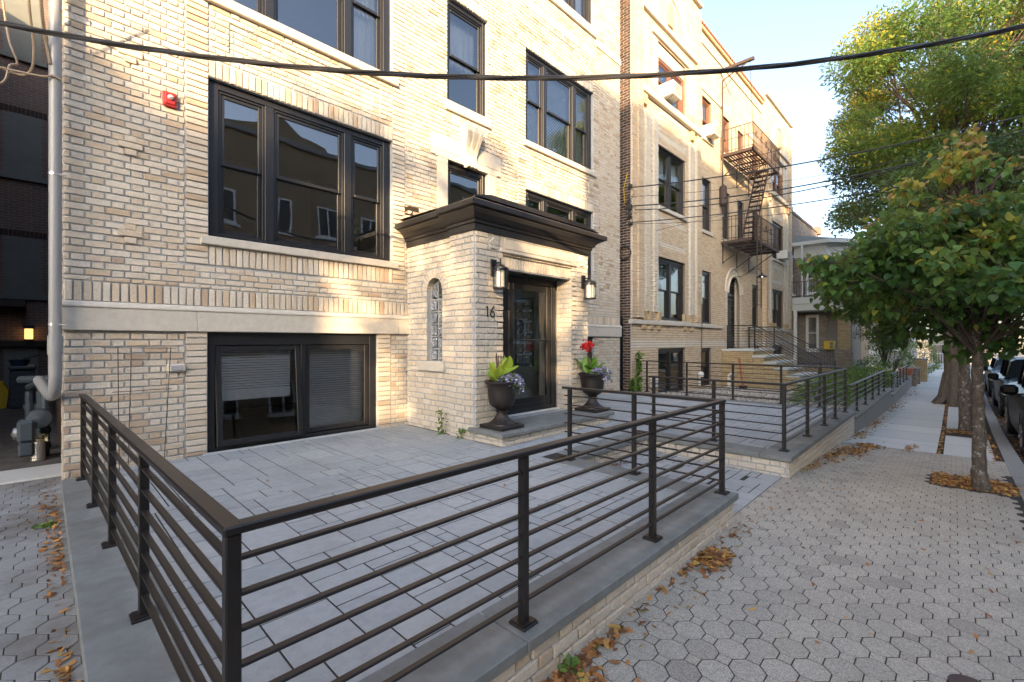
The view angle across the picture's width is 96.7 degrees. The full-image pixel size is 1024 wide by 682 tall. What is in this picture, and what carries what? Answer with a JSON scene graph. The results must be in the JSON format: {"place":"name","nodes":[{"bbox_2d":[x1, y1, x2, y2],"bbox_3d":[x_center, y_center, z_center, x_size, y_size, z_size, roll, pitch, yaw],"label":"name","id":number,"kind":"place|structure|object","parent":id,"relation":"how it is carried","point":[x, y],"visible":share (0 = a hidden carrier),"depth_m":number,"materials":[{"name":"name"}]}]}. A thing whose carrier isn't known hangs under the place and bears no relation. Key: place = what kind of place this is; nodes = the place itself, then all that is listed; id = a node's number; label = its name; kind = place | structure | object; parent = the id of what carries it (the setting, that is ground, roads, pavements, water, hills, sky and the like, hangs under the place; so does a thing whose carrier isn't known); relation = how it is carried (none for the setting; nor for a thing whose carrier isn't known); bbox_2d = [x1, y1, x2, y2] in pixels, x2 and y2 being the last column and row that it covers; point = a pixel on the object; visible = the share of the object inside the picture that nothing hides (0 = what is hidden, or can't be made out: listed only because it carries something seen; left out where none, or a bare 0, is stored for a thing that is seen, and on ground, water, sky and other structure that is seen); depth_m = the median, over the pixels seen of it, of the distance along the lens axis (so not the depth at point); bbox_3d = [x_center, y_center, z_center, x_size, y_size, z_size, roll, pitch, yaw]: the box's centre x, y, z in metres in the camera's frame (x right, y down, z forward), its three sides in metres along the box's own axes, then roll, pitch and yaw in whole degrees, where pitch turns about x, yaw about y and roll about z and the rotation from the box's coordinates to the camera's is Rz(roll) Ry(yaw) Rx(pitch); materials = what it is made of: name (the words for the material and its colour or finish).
{"place":"outdoors","nodes":[
{"label":"outdoors","id":0,"kind":"place"},
{"bbox_2d":[0,0,47,395],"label":"brick building","id":1,"kind":"structure","parent":0,"point":[23,200],"depth_m":12.26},
{"bbox_2d":[3,347,37,395],"bbox_3d":[-13.193,0.820,12.237,0.060,1.340,0.640,0,0,44],"label":"door","id":2,"kind":"structure","parent":1,"relation":"in","point":[9,353],"depth_m":12.17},
{"bbox_2d":[0,228,47,300],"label":"boarded window","id":3,"kind":"structure","parent":1,"relation":"in","point":[22,256],"depth_m":12.25,"materials":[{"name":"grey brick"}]},
{"bbox_2d":[0,103,47,184],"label":"boarded window","id":4,"kind":"structure","parent":1,"relation":"in","point":[22,133],"depth_m":12.25,"materials":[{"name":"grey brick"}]},
{"bbox_2d":[0,0,47,68],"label":"boarded window","id":5,"kind":"structure","parent":1,"relation":"in","point":[16,10],"depth_m":12.25,"materials":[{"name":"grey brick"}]},
{"bbox_2d":[0,396,61,470],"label":"alley ground","id":6,"kind":"structure","parent":0,"point":[10,459],"depth_m":6.26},
{"bbox_2d":[0,381,8,407],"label":"storage bin","id":7,"kind":"object","parent":6,"relation":"on","point":[4,392],"visible":0.88,"depth_m":9.96,"materials":[{"name":"yellow plastic"}]},
{"bbox_2d":[8,365,36,408],"bbox_3d":[-10.973,1.010,10.210,0.870,0.920,0.420,0,0,44],"label":"storage box","id":8,"kind":"object","parent":6,"relation":"on","point":[17,395],"visible":0.79,"depth_m":9.89,"materials":[{"name":"blue plastic"}]},
{"bbox_2d":[11,375,52,456],"bbox_3d":[-5.932,0.945,5.666,0.905,1.010,0.395,0,0,44],"label":"gas meter","id":9,"kind":"object","parent":6,"relation":"on","point":[38,417],"visible":0.75,"depth_m":5.45,"materials":[{"name":"grey metal"}]},
{"bbox_2d":[30,432,48,461],"bbox_3d":[-5.652,1.261,5.420,0.223,0.327,0.212,0,0,44],"label":"tin can","id":10,"kind":"object","parent":6,"relation":"on","point":[39,441],"visible":0.86,"depth_m":5.41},
{"bbox_2d":[0,476,83,681],"bbox_3d":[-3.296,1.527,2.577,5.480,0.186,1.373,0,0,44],"label":"paved driveway","id":11,"kind":"structure","parent":0,"point":[27,665],"depth_m":2.77,"materials":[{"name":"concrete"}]},
{"bbox_2d":[28,490,80,681],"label":"leaf litter","id":12,"kind":"object","parent":11,"relation":"on","point":[63,670],"visible":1,"depth_m":3.00,"materials":[{"name":"brown plant"}]},
{"bbox_2d":[659,386,863,409],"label":"white gravel","id":13,"kind":"structure","parent":0,"point":[741,392],"depth_m":13.16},
{"bbox_2d":[539,442,1023,681],"bbox_3d":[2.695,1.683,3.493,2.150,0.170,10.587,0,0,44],"label":"paved sidewalk","id":14,"kind":"structure","parent":0,"point":[647,668],"depth_m":2.92,"materials":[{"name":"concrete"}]},
{"bbox_2d":[557,653,583,679],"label":"weed","id":15,"kind":"object","parent":14,"relation":"on","point":[570,661],"visible":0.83,"depth_m":2.21,"materials":[{"name":"green plant"}]},
{"bbox_2d":[267,432,1020,681],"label":"leaf litter","id":16,"kind":"object","parent":14,"relation":"on","point":[753,608],"visible":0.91,"depth_m":2.90,"materials":[{"name":"brown plant"}]},
{"bbox_2d":[930,473,1021,498],"bbox_3d":[5.246,1.640,5.179,0.720,0.020,0.700,0,0,44],"label":"tree pit","id":17,"kind":"object","parent":14,"relation":"on","point":[968,486],"visible":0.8,"depth_m":5.17,"materials":[{"name":"soil"}]},
{"bbox_2d":[796,123,1023,490],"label":"street tree","id":18,"kind":"object","parent":17,"relation":"on","point":[893,272],"visible":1,"depth_m":4.92,"materials":[{"name":"green plant"}]},
{"bbox_2d":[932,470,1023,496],"bbox_3d":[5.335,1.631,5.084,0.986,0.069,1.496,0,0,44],"label":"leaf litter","id":19,"kind":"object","parent":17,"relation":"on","point":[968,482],"visible":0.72,"depth_m":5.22,"materials":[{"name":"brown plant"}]},
{"bbox_2d":[700,0,1023,344],"label":"sky","id":20,"kind":"structure","parent":0,"point":[770,31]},
{"bbox_2d":[830,372,898,394],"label":"ground","id":21,"kind":"structure","parent":0,"point":[882,380],"depth_m":28.36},
{"bbox_2d":[0,463,60,484],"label":"concrete apron","id":22,"kind":"object","parent":21,"relation":"on","point":[28,474],"depth_m":4.87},
{"bbox_2d":[52,0,621,479],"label":"brick building","id":23,"kind":"structure","parent":21,"relation":"on","point":[272,256],"depth_m":6.67,"materials":[{"name":"brick"}]},
{"bbox_2d":[33,0,65,400],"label":"downpipe","id":24,"kind":"object","parent":23,"relation":"attached to","point":[50,389],"visible":1,"depth_m":4.37,"materials":[{"name":"grey plastic"}]},
{"bbox_2d":[0,0,18,84],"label":"loose cable","id":25,"kind":"object","parent":24,"relation":"attached to","point":[12,50],"visible":0.95,"depth_m":4.33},
{"bbox_2d":[2,0,35,75],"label":"loose cable","id":26,"kind":"object","parent":24,"relation":"attached to","point":[33,40],"visible":0.82,"depth_m":4.37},
{"bbox_2d":[39,0,51,63],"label":"twisted cord","id":27,"kind":"object","parent":24,"relation":"attached to","point":[44,27],"visible":0.93,"depth_m":4.28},
{"bbox_2d":[162,90,176,108],"bbox_3d":[-3.854,-2.730,5.130,0.100,0.160,0.130,0,0,44],"label":"fire alarm","id":28,"kind":"object","parent":23,"relation":"attached to","point":[169,99],"visible":1,"depth_m":5.12,"materials":[{"name":"red plastic"}]},
{"bbox_2d":[203,332,379,455],"bbox_3d":[-2.935,0.637,6.287,0.282,1.485,2.300,0,0,44],"label":"window","id":29,"kind":"structure","parent":23,"relation":"in","point":[302,344],"depth_m":6.23,"materials":[{"name":"black metal"}]},
{"bbox_2d":[200,79,398,268],"bbox_3d":[-2.805,-2.160,6.369,0.235,2.020,2.650,0,0,44],"label":"window","id":30,"kind":"structure","parent":23,"relation":"in","point":[269,112],"depth_m":6.06,"materials":[{"name":"black metal"}]},
{"bbox_2d":[204,0,398,87],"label":"window","id":31,"kind":"structure","parent":23,"relation":"in","point":[355,18],"depth_m":6.78,"materials":[{"name":"black glass"}]},
{"bbox_2d":[431,281,441,359],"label":"glass block window","id":32,"kind":"structure","parent":23,"relation":"in","point":[434,293],"depth_m":7.01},
{"bbox_2d":[448,162,484,204],"bbox_3d":[-0.884,-2.270,8.435,0.117,1.840,0.960,0,0,44],"label":"window","id":33,"kind":"structure","parent":23,"relation":"in","point":[453,169],"depth_m":8.45,"materials":[{"name":"black glass"}]},
{"bbox_2d":[444,0,490,129],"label":"window","id":34,"kind":"structure","parent":23,"relation":"in","point":[460,39],"depth_m":8.55,"materials":[{"name":"black glass"}]},
{"bbox_2d":[490,259,508,289],"bbox_3d":[-0.173,-0.936,6.339,0.262,0.428,0.224,0,0,44],"label":"wall lantern","id":35,"kind":"object","parent":23,"relation":"attached to","point":[498,273],"depth_m":6.30,"materials":[{"name":"white glass"}]},
{"bbox_2d":[508,282,552,410],"bbox_3d":[0.320,0.095,7.533,0.111,2.050,1.030,0,0,44],"label":"door","id":36,"kind":"structure","parent":23,"relation":"in","point":[542,400],"depth_m":7.63,"materials":[{"name":"black glass"}]},
{"bbox_2d":[523,51,596,177],"bbox_3d":[1.072,-5.085,10.439,0.335,2.070,2.650,0,0,44],"label":"window","id":37,"kind":"structure","parent":23,"relation":"in","point":[544,69],"depth_m":10.56,"materials":[{"name":"black glass"}]},
{"bbox_2d":[525,190,596,294],"bbox_3d":[1.108,-2.160,10.404,0.235,2.020,2.650,0,0,44],"label":"window","id":38,"kind":"structure","parent":23,"relation":"in","point":[543,202],"depth_m":10.51,"materials":[{"name":"black glass"}]},
{"bbox_2d":[549,0,596,38],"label":"window","id":39,"kind":"structure","parent":23,"relation":"in","point":[572,9],"depth_m":10.88,"materials":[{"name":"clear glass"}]},
{"bbox_2d":[581,275,595,299],"bbox_3d":[1.338,-0.936,7.896,0.262,0.428,0.224,0,0,44],"label":"wall lantern","id":40,"kind":"object","parent":23,"relation":"attached to","point":[590,284],"depth_m":7.87,"materials":[{"name":"white glass"}]},
{"bbox_2d":[88,390,832,681],"bbox_3d":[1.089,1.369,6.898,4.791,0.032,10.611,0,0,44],"label":"terrace paving","id":41,"kind":"structure","parent":21,"relation":"on","point":[264,601],"depth_m":3.43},
{"bbox_2d":[101,347,171,470],"bbox_3d":[-3.968,0.708,4.871,0.127,1.284,0.630,0,0,44],"label":"wire trellis","id":42,"kind":"object","parent":41,"relation":"on","point":[138,390],"visible":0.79,"depth_m":4.82,"materials":[{"name":"brown metal"}]},
{"bbox_2d":[60,458,737,681],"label":"retaining wall","id":43,"kind":"structure","parent":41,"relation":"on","point":[576,611],"depth_m":2.40,"materials":[{"name":"beige brick"}]},
{"bbox_2d":[76,386,729,681],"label":"metal railing","id":44,"kind":"object","parent":41,"relation":"on","point":[227,525],"visible":1,"depth_m":1.95,"materials":[{"name":"brown metal"}]},
{"bbox_2d":[468,409,614,446],"bbox_3d":[0.497,1.364,6.984,0.850,0.372,2.660,0,0,44],"label":"entrance step","id":45,"kind":"object","parent":41,"relation":"on","point":[538,425],"visible":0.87,"depth_m":6.51,"materials":[{"name":"grey stone"}]},
{"bbox_2d":[480,379,523,431],"bbox_3d":[-0.138,0.860,6.207,0.480,0.640,0.480,0,0,44],"label":"urn planter","id":46,"kind":"object","parent":45,"relation":"on","point":[501,397],"visible":0.91,"depth_m":6.06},
{"bbox_2d":[486,353,518,381],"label":"canna plant","id":47,"kind":"object","parent":46,"relation":"in","point":[497,370],"visible":0.85,"depth_m":6.18,"materials":[{"name":"green plant"}]},
{"bbox_2d":[495,372,524,393],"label":"petunias","id":48,"kind":"object","parent":46,"relation":"in","point":[512,376],"visible":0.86,"depth_m":6.13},
{"bbox_2d":[575,372,609,412],"bbox_3d":[1.366,0.860,7.729,0.480,0.640,0.480,0,0,44],"label":"urn planter","id":49,"kind":"object","parent":45,"relation":"on","point":[592,381],"visible":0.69,"depth_m":7.59,"materials":[{"name":"stone"}]},
{"bbox_2d":[576,340,604,373],"bbox_3d":[1.349,0.276,7.775,0.463,0.610,0.439,0,0,-12],"label":"canna plant","id":50,"kind":"object","parent":49,"relation":"in","point":[587,365],"visible":0.92,"depth_m":7.72,"materials":[{"name":"green plant"}]},
{"bbox_2d":[556,433,646,462],"bbox_3d":[1.255,1.549,6.027,0.350,0.402,1.800,0,0,44],"label":"walkway step","id":51,"kind":"object","parent":41,"relation":"on","point":[626,446],"visible":0.34,"depth_m":5.91,"materials":[{"name":"grey stone"}]},
{"bbox_2d":[612,450,781,514],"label":"entry walkway","id":52,"kind":"structure","parent":41,"relation":"on","point":[745,497],"depth_m":5.34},
{"bbox_2d":[620,0,792,392],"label":"brick building","id":53,"kind":"structure","parent":21,"relation":"on","point":[678,282],"depth_m":15.17,"materials":[{"name":"brick"}]},
{"bbox_2d":[623,173,632,224],"bbox_3d":[3.154,-3.841,12.340,0.263,1.422,0.108,0,0,44],"label":"cable bundle","id":54,"kind":"object","parent":53,"relation":"attached to","point":[629,208],"visible":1,"depth_m":12.29,"materials":[{"name":"black plastic"}]},
{"bbox_2d":[632,165,1007,222],"bbox_3d":[7.951,-3.597,10.090,10.484,0.884,0.026,0,0,25],"label":"overhead cable","id":55,"kind":"object","parent":54,"relation":"attached to","point":[776,206],"visible":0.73,"depth_m":10.87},
{"bbox_2d":[628,115,1023,187],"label":"overhead cable","id":56,"kind":"object","parent":54,"relation":"attached to","point":[830,157],"visible":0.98,"depth_m":10.35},
{"bbox_2d":[633,134,1023,205],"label":"overhead cable","id":57,"kind":"object","parent":54,"relation":"attached to","point":[803,185],"visible":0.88,"depth_m":10.64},
{"bbox_2d":[635,351,644,391],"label":"weed","id":58,"kind":"object","parent":53,"relation":"attached to","point":[638,373],"visible":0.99,"depth_m":12.28,"materials":[{"name":"green plant"}]},
{"bbox_2d":[658,80,681,105],"bbox_3d":[4.756,-7.386,13.706,0.506,0.567,0.600,0,0,44],"label":"air conditioner","id":59,"kind":"object","parent":53,"relation":"on","point":[670,92],"visible":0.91,"depth_m":13.53,"materials":[{"name":"white paint"}]},
{"bbox_2d":[658,348,682,392],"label":"window","id":60,"kind":"structure","parent":53,"relation":"in","point":[668,351],"depth_m":14.21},
{"bbox_2d":[658,258,687,322],"bbox_3d":[4.907,-1.505,14.221,0.355,2.010,1.990,0,0,44],"label":"window","id":61,"kind":"structure","parent":53,"relation":"in","point":[671,266],"depth_m":14.21,"materials":[{"name":"glass"}]},
{"bbox_2d":[658,147,687,221],"bbox_3d":[4.907,-4.860,14.221,0.355,1.940,1.990,0,0,44],"label":"window","id":62,"kind":"structure","parent":53,"relation":"in","point":[670,168],"depth_m":14.21,"materials":[{"name":"glass"}]},
{"bbox_2d":[658,57,687,118],"bbox_3d":[4.907,-7.815,14.221,0.355,1.370,1.990,0,0,44],"label":"window","id":63,"kind":"structure","parent":53,"relation":"in","point":[661,64],"depth_m":14.21,"materials":[{"name":"wood"}]},
{"bbox_2d":[701,180,712,236],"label":"window","id":64,"kind":"structure","parent":53,"relation":"in","point":[706,231],"depth_m":16.78,"materials":[{"name":"glass"}]},
{"bbox_2d":[702,271,712,324],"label":"window","id":65,"kind":"structure","parent":53,"relation":"in","point":[705,274],"depth_m":16.78,"materials":[{"name":"glass"}]},
{"bbox_2d":[702,122,720,142],"bbox_3d":[7.155,-7.436,16.380,0.506,0.567,0.550,0,0,44],"label":"air conditioner","id":66,"kind":"object","parent":53,"relation":"on","point":[711,131],"visible":0.94,"depth_m":16.21,"materials":[{"name":"white paint"}]},
{"bbox_2d":[728,279,734,346],"bbox_3d":[8.897,-1.150,18.640,0.060,2.800,1.219,0,0,44],"label":"door","id":67,"kind":"structure","parent":53,"relation":"in","point":[731,344],"depth_m":18.87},
{"bbox_2d":[719,56,779,307],"bbox_3d":[9.558,-5.800,18.186,1.223,9.100,3.679,0,0,44],"label":"fire escape","id":68,"kind":"object","parent":53,"relation":"attached to","point":[758,148],"visible":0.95,"depth_m":17.57,"materials":[{"name":"brown metal"}]},
{"bbox_2d":[772,290,780,328],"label":"window","id":69,"kind":"structure","parent":53,"relation":"in","point":[775,293],"depth_m":22.74,"materials":[{"name":"glass"}]},
{"bbox_2d":[635,130,1023,209],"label":"overhead cable","id":70,"kind":"object","parent":53,"relation":"attached to","point":[808,189],"visible":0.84,"depth_m":10.62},
{"bbox_2d":[640,392,856,477],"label":"retaining wall","id":71,"kind":"structure","parent":21,"relation":"on","point":[801,453],"depth_m":6.02,"materials":[{"name":"beige brick"}]},
{"bbox_2d":[642,360,845,407],"bbox_3d":[5.022,0.935,10.565,0.118,0.830,4.487,0,0,-43],"label":"metal railing","id":72,"kind":"object","parent":71,"relation":"on","point":[819,371],"visible":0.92,"depth_m":10.30,"materials":[{"name":"brown metal"}]},
{"bbox_2d":[648,368,848,451],"bbox_3d":[4.206,0.935,7.713,1.854,0.830,4.374,0,0,44],"label":"metal railing","id":73,"kind":"object","parent":71,"relation":"on","point":[783,408],"visible":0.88,"depth_m":6.28,"materials":[{"name":"brown metal"}]},
{"bbox_2d":[721,348,826,391],"bbox_3d":[10.061,1.275,17.442,2.980,1.950,2.750,0,0,44],"label":"front stoop","id":74,"kind":"object","parent":21,"relation":"on","point":[748,356],"visible":0.56,"depth_m":16.82,"materials":[{"name":"concrete"}]},
{"bbox_2d":[726,325,821,375],"bbox_3d":[9.328,0.515,16.390,3.072,2.230,0.044,0,0,44],"label":"stoop railing","id":75,"kind":"object","parent":74,"relation":"on","point":[754,333],"visible":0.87,"depth_m":16.35,"materials":[{"name":"brown metal"}]},
{"bbox_2d":[748,326,835,372],"bbox_3d":[11.096,0.515,18.214,3.072,2.230,0.044,0,0,44],"label":"stoop railing","id":76,"kind":"object","parent":74,"relation":"on","point":[749,329],"visible":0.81,"depth_m":18.13,"materials":[{"name":"brown metal"}]},
{"bbox_2d":[791,211,867,384],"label":"row house","id":77,"kind":"structure","parent":21,"relation":"on","point":[813,326],"depth_m":24.77,"materials":[{"name":"grey paint"}]},
{"bbox_2d":[806,314,819,351],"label":"window","id":78,"kind":"structure","parent":77,"relation":"in","point":[814,315],"depth_m":24.88,"materials":[{"name":"white paint"}]},
{"bbox_2d":[847,388,892,433],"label":"retaining wall","id":79,"kind":"structure","parent":21,"relation":"on","point":[872,411],"depth_m":10.90,"materials":[{"name":"concrete"}]},
{"bbox_2d":[847,370,885,410],"bbox_3d":[8.838,1.165,11.210,0.104,0.610,6.480,0,0,44],"label":"metal railing","id":80,"kind":"object","parent":79,"relation":"on","point":[866,386],"visible":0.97,"depth_m":10.52,"materials":[{"name":"brown metal"}]},
{"bbox_2d":[861,323,882,374],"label":"house","id":81,"kind":"structure","parent":21,"relation":"on","point":[865,353],"depth_m":29.50,"materials":[{"name":"beige"}]},
{"bbox_2d":[850,354,896,387],"bbox_3d":[15.634,1.357,19.727,1.646,1.702,3.115,0,0,44],"label":"shrub","id":82,"kind":"object","parent":21,"relation":"on","point":[875,361],"visible":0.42,"depth_m":19.80,"materials":[{"name":"green plant"}]},
{"bbox_2d":[854,364,896,389],"bbox_3d":[13.995,1.528,17.593,1.496,1.263,2.472,0,0,22],"label":"shrub","id":83,"kind":"object","parent":21,"relation":"on","point":[887,374],"visible":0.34,"depth_m":17.46,"materials":[{"name":"green plant"}]},
{"bbox_2d":[851,315,911,382],"bbox_3d":[17.379,-0.326,21.208,2.796,4.953,4.551,0,0,44],"label":"garden tree","id":84,"kind":"object","parent":21,"relation":"on","point":[880,344],"visible":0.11,"depth_m":20.91,"materials":[{"name":"green plant"}]},
{"bbox_2d":[868,346,915,377],"bbox_3d":[19.007,0.817,22.822,1.861,2.187,4.124,0,0,44],"label":"shrub","id":85,"kind":"object","parent":21,"relation":"on","point":[896,364],"visible":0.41,"depth_m":22.78,"materials":[{"name":"green plant"}]},
{"bbox_2d":[889,379,910,405],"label":"retaining wall","id":86,"kind":"structure","parent":21,"relation":"on","point":[899,392],"depth_m":16.34,"materials":[{"name":"concrete"}]},
{"bbox_2d":[896,339,940,374],"bbox_3d":[24.364,1.033,27.292,2.070,2.455,5.102,0,0,44],"label":"shrub","id":87,"kind":"object","parent":21,"relation":"on","point":[934,353],"visible":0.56,"depth_m":26.70,"materials":[{"name":"green plant"}]},
{"bbox_2d":[984,392,1023,502],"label":"kerb","id":88,"kind":"structure","parent":21,"relation":"on","point":[1013,462],"depth_m":7.43,"materials":[{"name":"concrete"}]},
{"bbox_2d":[843,369,995,460],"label":"sidewalk","id":89,"kind":"structure","parent":0,"point":[925,395],"depth_m":10.26,"materials":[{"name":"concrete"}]},
{"bbox_2d":[540,388,920,681],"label":"leaf litter","id":90,"kind":"object","parent":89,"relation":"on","point":[714,556],"visible":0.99,"depth_m":3.12,"materials":[{"name":"brown plant"}]},
{"bbox_2d":[810,0,1023,405],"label":"street tree","id":91,"kind":"object","parent":89,"relation":"on","point":[983,80],"visible":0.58,"depth_m":14.38,"materials":[{"name":"green plant"}]},
{"bbox_2d":[914,358,927,381],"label":"garden pillar","id":92,"kind":"structure","parent":89,"relation":"on","point":[922,363],"depth_m":24.07,"materials":[{"name":"yellow brick"}]},
{"bbox_2d":[870,383,1004,461],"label":"sidewalk joint soil","id":93,"kind":"structure","parent":89,"relation":"in","point":[989,432],"depth_m":9.15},
{"bbox_2d":[824,123,1023,431],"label":"street tree","id":94,"kind":"object","parent":93,"relation":"on","point":[964,408],"visible":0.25,"depth_m":9.70,"materials":[{"name":"green plant"}]},
{"bbox_2d":[983,374,1023,463],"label":"road","id":95,"kind":"structure","parent":0,"point":[1001,421],"depth_m":10.73,"materials":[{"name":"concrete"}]},
{"bbox_2d":[929,398,1023,496],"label":"leaf litter","id":96,"kind":"object","parent":95,"relation":"on","point":[1009,487],"visible":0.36,"depth_m":7.07,"materials":[{"name":"brown plant"}]},
{"bbox_2d":[984,355,1002,395],"bbox_3d":[21.510,1.465,19.294,2.360,1.666,4.750,0,0,44],"label":"parked car","id":97,"kind":"object","parent":95,"relation":"on","point":[995,366],"visible":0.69,"depth_m":19.38,"materials":[{"name":"blue paint"}]},
{"bbox_2d":[987,356,1023,416],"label":"parked car","id":98,"kind":"object","parent":95,"relation":"on","point":[1010,370],"visible":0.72,"depth_m":13.82,"materials":[{"name":"black paint"}]},
{"bbox_2d":[1000,362,1023,456],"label":"parked car","id":99,"kind":"object","parent":95,"relation":"on","point":[1014,408],"visible":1,"depth_m":8.71,"materials":[{"name":"black paint"}]},
{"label":"gravel bed","id":100,"kind":"structure","parent":0,"visible":0},
{"bbox_2d":[786,378,854,407],"bbox_3d":[7.627,1.386,11.221,1.396,0.950,2.150,0,0,44],"label":"shrub","id":101,"kind":"object","parent":100,"relation":"on","point":[816,398],"visible":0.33,"depth_m":11.10,"materials":[{"name":"green plant"}]},
{"bbox_2d":[797,374,861,401],"bbox_3d":[8.897,1.415,12.781,1.462,1.010,2.138,0,0,44],"label":"shrub","id":102,"kind":"object","parent":100,"relation":"on","point":[848,391],"visible":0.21,"depth_m":12.49,"materials":[{"name":"green plant"}]},
{"bbox_2d":[821,369,877,398],"bbox_3d":[10.403,1.392,14.166,1.626,1.237,2.242,0,0,44],"label":"shrub","id":103,"kind":"object","parent":100,"relation":"on","point":[857,378],"visible":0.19,"depth_m":13.85,"materials":[{"name":"green plant"}]},
{"bbox_3d":[-14.665,-3.900,2.833,10.800,11.500,11.650,0,0,44],"label":"brick building","id":104,"kind":"object","parent":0,"visible":0},
{"bbox_2d":[0,20,1023,80],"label":"overhead cable","id":105,"kind":"object","parent":104,"relation":"attached to","point":[476,76],"visible":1,"depth_m":4.22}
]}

